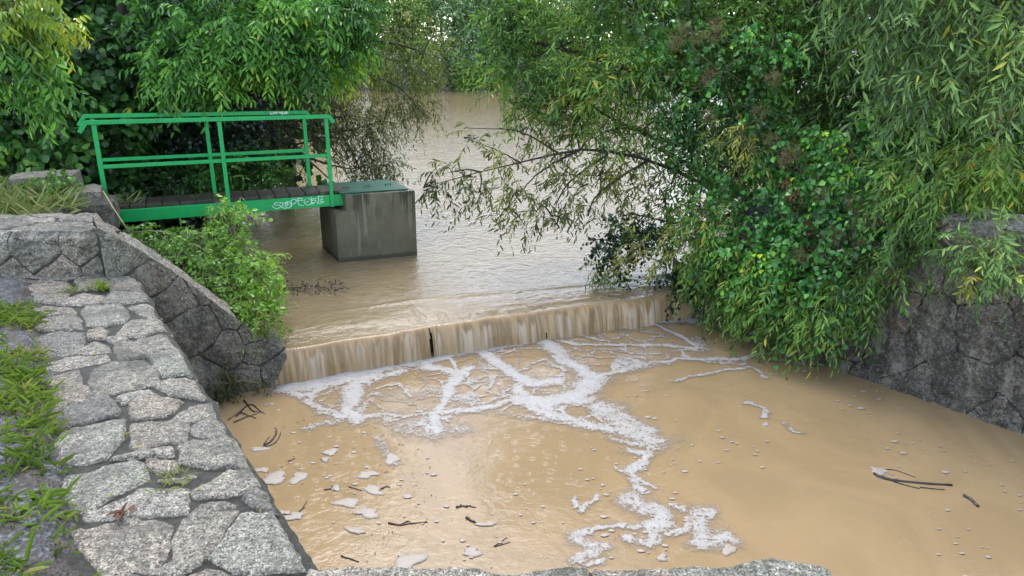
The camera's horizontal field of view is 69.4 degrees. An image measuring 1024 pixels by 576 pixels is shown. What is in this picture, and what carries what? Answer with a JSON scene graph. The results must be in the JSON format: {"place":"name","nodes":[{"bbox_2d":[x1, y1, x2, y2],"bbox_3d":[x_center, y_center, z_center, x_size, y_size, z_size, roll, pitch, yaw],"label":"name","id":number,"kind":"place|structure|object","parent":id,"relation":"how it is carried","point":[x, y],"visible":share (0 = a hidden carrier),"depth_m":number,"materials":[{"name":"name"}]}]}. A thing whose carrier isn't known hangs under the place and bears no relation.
{"place":"outdoors","nodes":[
{"label":"outdoors","id":0,"kind":"place"},
{"bbox_2d":[0,170,93,214],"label":"dry grass","id":1,"kind":"structure","parent":0,"point":[12,203],"depth_m":7.84,"materials":[{"name":"green plant"}]},
{"bbox_2d":[120,89,766,347],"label":"pond water","id":2,"kind":"structure","parent":0,"point":[462,271],"depth_m":11.12,"materials":[{"name":"brown liquid"}]},
{"bbox_2d":[84,136,305,244],"bbox_3d":[-4.911,-1.345,11.322,1.862,1.707,3.565,13,22,35],"label":"spindle shrub","id":3,"kind":"object","parent":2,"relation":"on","point":[202,183],"visible":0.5,"depth_m":11.32,"materials":[{"name":"green plant"}]},
{"bbox_2d":[236,0,342,124],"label":"bank willow","id":4,"kind":"object","parent":2,"relation":"on","point":[325,97],"depth_m":30.39,"materials":[{"name":"green plant"}]},
{"bbox_2d":[279,274,349,297],"bbox_3d":[-2.462,-0.046,9.128,1.043,0.122,0.951,0,18,0],"label":"dead branch","id":5,"kind":"object","parent":2,"relation":"on","point":[316,286],"visible":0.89,"depth_m":9.08,"materials":[{"name":"black wood"}]},
{"bbox_2d":[367,58,403,90],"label":"shrub","id":6,"kind":"object","parent":2,"relation":"on","point":[390,69],"visible":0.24,"depth_m":54.77,"materials":[{"name":"green plant"}]},
{"bbox_2d":[407,53,444,91],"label":"shrub","id":7,"kind":"object","parent":2,"relation":"on","point":[430,86],"visible":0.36,"depth_m":54.75,"materials":[{"name":"green plant"}]},
{"bbox_2d":[451,55,487,90],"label":"shrub","id":8,"kind":"object","parent":2,"relation":"on","point":[460,74],"visible":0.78,"depth_m":54.88,"materials":[{"name":"green plant"}]},
{"bbox_2d":[488,56,522,90],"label":"shrub","id":9,"kind":"object","parent":2,"relation":"on","point":[518,79],"visible":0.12,"depth_m":55.00,"materials":[{"name":"green plant"}]},
{"bbox_2d":[530,55,562,90],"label":"shrub","id":10,"kind":"object","parent":2,"relation":"on","point":[542,68],"visible":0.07,"depth_m":55.01,"materials":[{"name":"green plant"}]},
{"bbox_2d":[719,6,854,113],"bbox_3d":[10.295,-12.028,29.076,6.309,10.823,6.462,-11,21,-31],"label":"bank willow","id":11,"kind":"object","parent":2,"relation":"on","point":[792,38],"depth_m":29.10,"materials":[{"name":"green plant"}]},
{"bbox_2d":[0,35,1023,575],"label":"ground","id":12,"kind":"structure","parent":0,"point":[10,293],"depth_m":3.35,"materials":[{"name":"green plant"}]},
{"bbox_2d":[7,169,84,195],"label":"stone block","id":13,"kind":"structure","parent":12,"relation":"on","point":[20,177],"depth_m":8.63,"materials":[{"name":"stone"}]},
{"bbox_2d":[9,168,85,213],"bbox_3d":[-5.155,-0.964,8.293,0.864,0.744,1.052,0,18,0],"label":"creeper","id":14,"kind":"object","parent":12,"relation":"on","point":[56,181],"visible":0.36,"depth_m":8.24,"materials":[{"name":"green plant"}]},
{"bbox_2d":[0,0,96,148],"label":"young ash tree","id":15,"kind":"object","parent":12,"relation":"on","point":[21,47],"visible":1,"depth_m":6.41,"materials":[{"name":"green plant"}]},
{"bbox_2d":[0,296,106,575],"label":"grass","id":16,"kind":"structure","parent":12,"relation":"on","point":[16,376],"depth_m":3.66,"materials":[{"name":"green plant"}]},
{"bbox_2d":[0,212,119,277],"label":"stone wall","id":17,"kind":"structure","parent":12,"relation":"on","point":[54,244],"depth_m":6.45,"materials":[{"name":"stone"}]},
{"bbox_2d":[71,184,105,203],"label":"stone block","id":18,"kind":"structure","parent":12,"relation":"on","point":[94,193],"depth_m":8.49,"materials":[{"name":"stone"}]},
{"bbox_2d":[69,195,119,228],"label":"stone block","id":19,"kind":"structure","parent":12,"relation":"on","point":[104,210],"depth_m":8.48,"materials":[{"name":"stone"}]},
{"bbox_2d":[0,0,204,198],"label":"hazel shrub","id":20,"kind":"object","parent":12,"relation":"on","point":[103,85],"visible":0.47,"depth_m":9.92,"materials":[{"name":"green plant"}]},
{"bbox_2d":[6,272,321,575],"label":"stone wall","id":21,"kind":"structure","parent":12,"relation":"on","point":[121,363],"depth_m":3.59,"materials":[{"name":"stone"}]},
{"bbox_2d":[57,283,83,293],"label":"grass tuft","id":22,"kind":"object","parent":21,"relation":"on","point":[73,289],"visible":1,"depth_m":6.05,"materials":[{"name":"green plant"}]},
{"bbox_2d":[85,277,113,291],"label":"weed","id":23,"kind":"object","parent":21,"relation":"on","point":[103,287],"visible":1,"depth_m":6.09,"materials":[{"name":"green plant"}]},
{"bbox_2d":[107,502,134,520],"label":"dead leaf","id":24,"kind":"object","parent":21,"relation":"on","point":[118,513],"visible":1,"depth_m":3.12,"materials":[{"name":"orange plant"}]},
{"bbox_2d":[141,461,197,492],"bbox_3d":[-1.555,0.854,3.377,0.262,0.060,0.239,-11,21,-31],"label":"grass tuft","id":25,"kind":"object","parent":21,"relation":"on","point":[171,477],"visible":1,"depth_m":3.38,"materials":[{"name":"green plant"}]},
{"bbox_2d":[6,0,365,227],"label":"undergrowth","id":26,"kind":"object","parent":12,"relation":"on","point":[71,6],"visible":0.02,"depth_m":12.76,"materials":[{"name":"green plant"}]},
{"bbox_2d":[92,216,286,400],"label":"stone wall","id":27,"kind":"structure","parent":12,"relation":"on","point":[210,332],"depth_m":6.92,"materials":[{"name":"grey stone"}]},
{"bbox_2d":[203,361,271,408],"bbox_3d":[-2.650,1.003,7.197,0.726,0.692,0.388,-12,21,-32],"label":"willow sprout","id":28,"kind":"object","parent":27,"relation":"attached to","point":[228,377],"visible":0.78,"depth_m":7.12,"materials":[{"name":"green plant"}]},
{"bbox_2d":[254,325,271,337],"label":"weed","id":29,"kind":"object","parent":27,"relation":"on","point":[261,333],"visible":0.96,"depth_m":7.31,"materials":[{"name":"green plant"}]},
{"bbox_2d":[121,1,289,191],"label":"ivy clad tree","id":30,"kind":"object","parent":12,"relation":"on","point":[187,128],"visible":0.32,"depth_m":11.61,"materials":[{"name":"green plant"}]},
{"bbox_2d":[118,192,299,358],"bbox_3d":[-3.204,-0.102,7.773,1.731,1.505,2.136,-13,22,-35],"label":"bramble bush","id":31,"kind":"object","parent":12,"relation":"on","point":[205,270],"visible":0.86,"depth_m":7.72,"materials":[{"name":"green plant"}]},
{"bbox_2d":[103,191,125,226],"bbox_3d":[-4.360,-0.865,8.124,0.015,0.304,0.798,-15,23,-39],"label":"dry stalk","id":32,"kind":"object","parent":31,"relation":"on","point":[113,207],"visible":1,"depth_m":8.19,"materials":[{"name":"plant"}]},
{"bbox_2d":[113,0,396,137],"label":"ash tree","id":33,"kind":"object","parent":12,"relation":"on","point":[243,51],"visible":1,"depth_m":9.82,"materials":[{"name":"green plant"}]},
{"bbox_2d":[189,1,464,197],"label":"leaning sallow tree","id":34,"kind":"object","parent":12,"relation":"on","point":[335,130],"visible":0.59,"depth_m":12.50,"materials":[{"name":"green plant"}]},
{"bbox_2d":[319,178,416,262],"bbox_3d":[-2.115,-0.471,10.950,1.215,2.240,0.992,-7,19,-20],"label":"concrete shaft","id":35,"kind":"object","parent":12,"relation":"on","point":[371,219],"visible":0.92,"depth_m":10.38,"materials":[{"name":"grey concrete"}]},
{"bbox_2d":[76,110,347,222],"bbox_3d":[-3.872,-1.660,9.802,3.237,1.303,0.732,-7,19,-22],"label":"footbridge","id":36,"kind":"object","parent":35,"relation":"on","point":[189,205],"visible":0.91,"depth_m":9.72,"materials":[{"name":"green metal"}]},
{"bbox_2d":[108,190,143,203],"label":"grass tuft","id":37,"kind":"object","parent":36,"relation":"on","point":[121,200],"visible":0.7,"depth_m":9.41,"materials":[{"name":"green plant"}]},
{"bbox_2d":[359,0,405,89],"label":"tree","id":38,"kind":"object","parent":12,"relation":"on","point":[397,47],"visible":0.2,"depth_m":56.16,"materials":[{"name":"green plant"}]},
{"bbox_2d":[375,0,443,89],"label":"tree","id":39,"kind":"object","parent":12,"relation":"on","point":[407,5],"visible":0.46,"depth_m":55.52,"materials":[{"name":"green plant"}]},
{"bbox_2d":[391,0,442,44],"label":"tree","id":40,"kind":"object","parent":12,"relation":"on","point":[427,19],"visible":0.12,"depth_m":63.12,"materials":[{"name":"green plant"}]},
{"bbox_2d":[414,0,451,60],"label":"tree","id":41,"kind":"object","parent":12,"relation":"on","point":[427,24],"visible":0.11,"depth_m":64.14,"materials":[{"name":"green plant"}]},
{"bbox_2d":[421,0,491,90],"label":"tree","id":42,"kind":"object","parent":12,"relation":"on","point":[458,16],"visible":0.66,"depth_m":55.17,"materials":[{"name":"green plant"}]},
{"bbox_2d":[442,0,481,61],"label":"tree","id":43,"kind":"object","parent":12,"relation":"on","point":[465,29],"visible":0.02,"depth_m":63.77,"materials":[{"name":"green plant"}]},
{"bbox_2d":[428,328,546,351],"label":"weir wall","id":44,"kind":"structure","parent":12,"relation":"on","point":[431,344],"depth_m":8.28,"materials":[{"name":"concrete"}]},
{"bbox_2d":[462,0,522,82],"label":"tree","id":45,"kind":"object","parent":12,"relation":"on","point":[488,3],"visible":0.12,"depth_m":56.59,"materials":[{"name":"green plant"}]},
{"bbox_2d":[508,0,570,82],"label":"tree","id":46,"kind":"object","parent":12,"relation":"on","point":[552,4],"visible":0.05,"depth_m":56.36,"materials":[{"name":"green plant"}]},
{"bbox_2d":[306,558,833,575],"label":"stone wall","id":47,"kind":"structure","parent":12,"relation":"on","point":[770,567],"depth_m":2.77,"materials":[{"name":"stone"}]},
{"bbox_2d":[550,0,625,80],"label":"tree","id":48,"kind":"object","parent":12,"relation":"on","point":[575,39],"visible":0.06,"depth_m":56.82,"materials":[{"name":"green plant"}]},
{"bbox_2d":[600,6,657,89],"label":"tree","id":49,"kind":"object","parent":12,"relation":"on","point":[635,45],"visible":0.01,"depth_m":56.30,"materials":[{"name":"green plant"}]},
{"bbox_2d":[579,200,718,321],"bbox_3d":[1.935,-0.328,9.379,2.147,1.461,1.228,0,18,0],"label":"alder sapling","id":50,"kind":"object","parent":12,"relation":"on","point":[622,237],"visible":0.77,"depth_m":9.30,"materials":[{"name":"green plant"}]},
{"bbox_2d":[578,113,788,298],"bbox_3d":[1.956,-0.766,8.760,2.320,2.581,1.276,0,18,0],"label":"yellow willow shrub","id":51,"kind":"object","parent":12,"relation":"on","point":[622,260],"visible":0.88,"depth_m":8.78,"materials":[{"name":"green plant"}]},
{"bbox_2d":[455,0,1023,284],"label":"willow tree","id":52,"kind":"object","parent":12,"relation":"on","point":[824,116],"visible":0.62,"depth_m":9.45,"materials":[{"name":"green plant"}]},
{"bbox_2d":[410,99,733,258],"bbox_3d":[1.290,-1.393,9.732,5.443,2.117,1.553,0,18,0],"label":"willow bough","id":53,"kind":"object","parent":52,"relation":"attached to","point":[554,181],"visible":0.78,"depth_m":9.69,"materials":[{"name":"green plant"}]},
{"bbox_2d":[564,0,1023,228],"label":"undergrowth","id":54,"kind":"object","parent":12,"relation":"on","point":[716,59],"visible":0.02,"depth_m":11.78,"materials":[{"name":"green plant"}]},
{"bbox_2d":[634,2,1022,375],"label":"clematis","id":55,"kind":"object","parent":12,"relation":"on","point":[814,176],"visible":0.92,"depth_m":8.13,"materials":[{"name":"green plant"}]},
{"bbox_2d":[665,121,1023,379],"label":"willow shrub","id":56,"kind":"object","parent":12,"relation":"on","point":[943,197],"visible":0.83,"depth_m":7.15,"materials":[{"name":"green plant"}]},
{"bbox_2d":[671,204,1023,433],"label":"stone wall","id":57,"kind":"structure","parent":12,"relation":"on","point":[944,350],"depth_m":6.95,"materials":[{"name":"stone"}]},
{"bbox_2d":[897,308,910,319],"bbox_3d":[3.941,0.210,7.295,0.391,0.137,0.092,-13,22,-35],"label":"drain pipe","id":58,"kind":"object","parent":57,"relation":"attached to","point":[899,315],"visible":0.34,"depth_m":7.21,"materials":[{"name":"grey plastic"}]},
{"bbox_2d":[797,0,1023,209],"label":"weeping willow tree","id":59,"kind":"object","parent":12,"relation":"on","point":[893,16],"visible":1,"depth_m":6.55,"materials":[{"name":"green plant"}]},
{"bbox_2d":[850,171,1023,214],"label":"grass","id":60,"kind":"structure","parent":12,"relation":"on","point":[1019,198],"depth_m":8.15,"materials":[{"name":"green plant"}]},
{"bbox_2d":[917,204,1023,333],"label":"willow sprig","id":61,"kind":"object","parent":12,"relation":"on","point":[994,275],"visible":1,"depth_m":6.20,"materials":[{"name":"green plant"}]},
{"bbox_2d":[215,321,1023,575],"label":"pool water","id":62,"kind":"structure","parent":0,"point":[818,493],"depth_m":5.98,"materials":[{"name":"brown liquid"}]},
{"bbox_2d":[228,399,264,421],"bbox_3d":[-2.545,1.162,6.936,0.314,0.019,0.434,-17,24,-42],"label":"twig tangle","id":63,"kind":"object","parent":62,"relation":"on","point":[247,404],"visible":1,"depth_m":6.93,"materials":[{"name":"black wood"}]},
{"bbox_2d":[251,447,269,451],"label":"foam raft","id":64,"kind":"object","parent":62,"relation":"on","point":[254,449],"visible":1,"depth_m":6.28,"materials":[{"name":"white liquid"}]},
{"bbox_2d":[255,467,268,472],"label":"foam raft","id":65,"kind":"object","parent":62,"relation":"on","point":[264,469],"visible":0.95,"depth_m":5.97,"materials":[{"name":"white liquid"}]},
{"bbox_2d":[263,427,280,446],"bbox_3d":[-2.088,1.309,6.477,0.108,0.030,0.345,0,18,0],"label":"twig tangle","id":66,"kind":"object","parent":62,"relation":"on","point":[270,441],"visible":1,"depth_m":6.41,"materials":[{"name":"black wood"}]},
{"bbox_2d":[263,470,284,484],"bbox_3d":[-1.889,1.500,5.868,0.188,0.012,0.209,0,18,0],"label":"foam raft","id":67,"kind":"object","parent":62,"relation":"on","point":[275,477],"visible":0.94,"depth_m":5.85,"materials":[{"name":"white liquid"}]},
{"bbox_2d":[280,510,290,514],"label":"foam raft","id":68,"kind":"object","parent":62,"relation":"on","point":[285,512],"visible":0.81,"depth_m":5.41,"materials":[{"name":"white liquid"}]},
{"bbox_2d":[284,511,303,520],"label":"foam raft","id":69,"kind":"object","parent":62,"relation":"on","point":[295,515],"visible":0.93,"depth_m":5.37,"materials":[{"name":"white liquid"}]},
{"bbox_2d":[289,472,307,483],"bbox_3d":[-1.692,1.503,5.859,0.127,0.011,0.180,0,18,0],"label":"foam raft","id":70,"kind":"object","parent":62,"relation":"on","point":[298,477],"visible":1,"depth_m":5.86,"materials":[{"name":"white liquid"}]},
{"bbox_2d":[320,457,328,461],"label":"foam raft","id":71,"kind":"object","parent":62,"relation":"on","point":[324,459],"visible":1,"depth_m":6.12,"materials":[{"name":"white liquid"}]},
{"bbox_2d":[226,396,429,561],"bbox_3d":[-1.631,1.437,6.072,2.232,0.005,2.471,0,18,0],"label":"debris","id":72,"kind":"object","parent":62,"relation":"on","point":[380,464],"visible":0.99,"depth_m":6.01,"materials":[{"name":"white wood"}]},
{"bbox_2d":[322,448,337,455],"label":"foam raft","id":73,"kind":"object","parent":62,"relation":"on","point":[330,452],"visible":1,"depth_m":6.24,"materials":[{"name":"white liquid"}]},
{"bbox_2d":[331,485,339,490],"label":"foam raft","id":74,"kind":"object","parent":62,"relation":"on","point":[336,487],"visible":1,"depth_m":5.71,"materials":[{"name":"white liquid"}]},
{"bbox_2d":[330,498,358,507],"bbox_3d":[-1.253,1.601,5.551,0.216,0.011,0.121,5,18,16],"label":"foam raft","id":75,"kind":"object","parent":62,"relation":"on","point":[349,502],"visible":1,"depth_m":5.53,"materials":[{"name":"white liquid"}]},
{"bbox_2d":[344,526,365,533],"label":"foam raft","id":76,"kind":"object","parent":62,"relation":"on","point":[354,530],"visible":1,"depth_m":5.21,"materials":[{"name":"white liquid"}]},
{"bbox_2d":[352,508,378,518],"bbox_3d":[-1.059,1.643,5.421,0.209,0.011,0.124,10,20,28],"label":"foam raft","id":77,"kind":"object","parent":62,"relation":"on","point":[368,513],"visible":1,"depth_m":5.41,"materials":[{"name":"white liquid"}]},
{"bbox_2d":[357,471,379,478],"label":"foam raft","id":78,"kind":"object","parent":62,"relation":"on","point":[365,474],"visible":1,"depth_m":5.90,"materials":[{"name":"white liquid"}]},
{"bbox_2d":[362,485,383,495],"bbox_3d":[-1.059,1.555,5.695,0.200,0.012,0.108,13,22,36],"label":"foam raft","id":79,"kind":"object","parent":62,"relation":"on","point":[374,489],"visible":1,"depth_m":5.69,"materials":[{"name":"white liquid"}]},
{"bbox_2d":[384,453,400,464],"bbox_3d":[-0.990,1.415,6.133,0.133,0.011,0.185,0,18,0],"label":"foam raft","id":80,"kind":"object","parent":62,"relation":"on","point":[391,459],"visible":1,"depth_m":6.13,"materials":[{"name":"white liquid"}]},
{"bbox_2d":[388,521,427,525],"bbox_3d":[-0.747,1.683,5.303,0.281,0.015,0.047,-3,18,-9],"label":"stick","id":81,"kind":"object","parent":62,"relation":"on","point":[401,524],"visible":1,"depth_m":5.29,"materials":[{"name":"black wood"}]},
{"bbox_2d":[394,553,428,567],"bbox_3d":[-0.692,1.808,4.906,0.156,0.011,0.267,16,24,41],"label":"foam raft","id":82,"kind":"object","parent":62,"relation":"on","point":[409,560],"visible":0.9,"depth_m":4.91,"materials":[{"name":"white liquid"}]},
{"bbox_2d":[456,504,475,507],"bbox_3d":[-0.343,1.621,5.495,0.153,0.019,0.044,0,18,0],"label":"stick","id":83,"kind":"object","parent":62,"relation":"on","point":[460,505],"visible":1,"depth_m":5.49,"materials":[{"name":"black wood"}]},
{"bbox_2d":[465,516,475,522],"bbox_3d":[-0.296,1.673,5.330,0.123,0.028,0.028,17,24,42],"label":"stick","id":84,"kind":"object","parent":62,"relation":"on","point":[469,519],"visible":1,"depth_m":5.33,"materials":[{"name":"black wood"}]},
{"bbox_2d":[462,547,482,556],"bbox_3d":[-0.264,1.779,4.993,0.140,0.011,0.110,0,18,0],"label":"foam raft","id":85,"kind":"object","parent":62,"relation":"on","point":[472,551],"visible":1,"depth_m":4.98,"materials":[{"name":"white liquid"}]},
{"bbox_2d":[275,292,692,385],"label":"falling water","id":86,"kind":"structure","parent":62,"relation":"on","point":[315,361],"depth_m":8.31,"materials":[{"name":"brown liquid"}]},
{"bbox_2d":[473,522,496,525],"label":"foam raft","id":87,"kind":"object","parent":62,"relation":"on","point":[486,524],"visible":1,"depth_m":5.28,"materials":[{"name":"white liquid"}]},
{"bbox_2d":[268,318,819,565],"bbox_3d":[0.664,0.910,7.705,5.050,0.033,5.238,14,22,36],"label":"foam","id":88,"kind":"object","parent":62,"relation":"on","point":[591,382],"visible":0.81,"depth_m":7.12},
{"bbox_2d":[265,342,1023,575],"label":"froth specks","id":89,"kind":"object","parent":62,"relation":"on","point":[602,516],"visible":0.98,"depth_m":5.93,"materials":[{"name":"liquid"}]},
{"bbox_2d":[656,553,666,560],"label":"foam raft","id":90,"kind":"object","parent":62,"relation":"on","point":[661,556],"visible":1,"depth_m":4.93,"materials":[{"name":"white liquid"}]},
{"bbox_2d":[722,543,736,555],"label":"foam raft","id":91,"kind":"object","parent":62,"relation":"on","point":[728,549],"visible":1,"depth_m":5.01,"materials":[{"name":"white liquid"}]},
{"bbox_2d":[870,467,889,474],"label":"foam raft","id":92,"kind":"object","parent":62,"relation":"on","point":[880,471],"visible":1,"depth_m":5.95,"materials":[{"name":"white liquid"}]},
{"bbox_2d":[873,469,952,489],"bbox_3d":[3.151,1.516,5.825,0.547,0.028,0.205,11,21,30],"label":"floating branch","id":93,"kind":"object","parent":62,"relation":"on","point":[895,480],"visible":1,"depth_m":5.79,"materials":[{"name":"black wood"}]},
{"bbox_2d":[963,494,978,506],"bbox_3d":[3.456,1.600,5.562,0.038,0.034,0.155,-3,18,-9],"label":"stick","id":94,"kind":"object","parent":62,"relation":"on","point":[971,500],"visible":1,"depth_m":5.56,"materials":[{"name":"black wood"}]},
{"bbox_2d":[376,0,899,42],"label":"sky","id":95,"kind":"structure","parent":0,"point":[389,0],"materials":[{"name":"white"}]}
]}

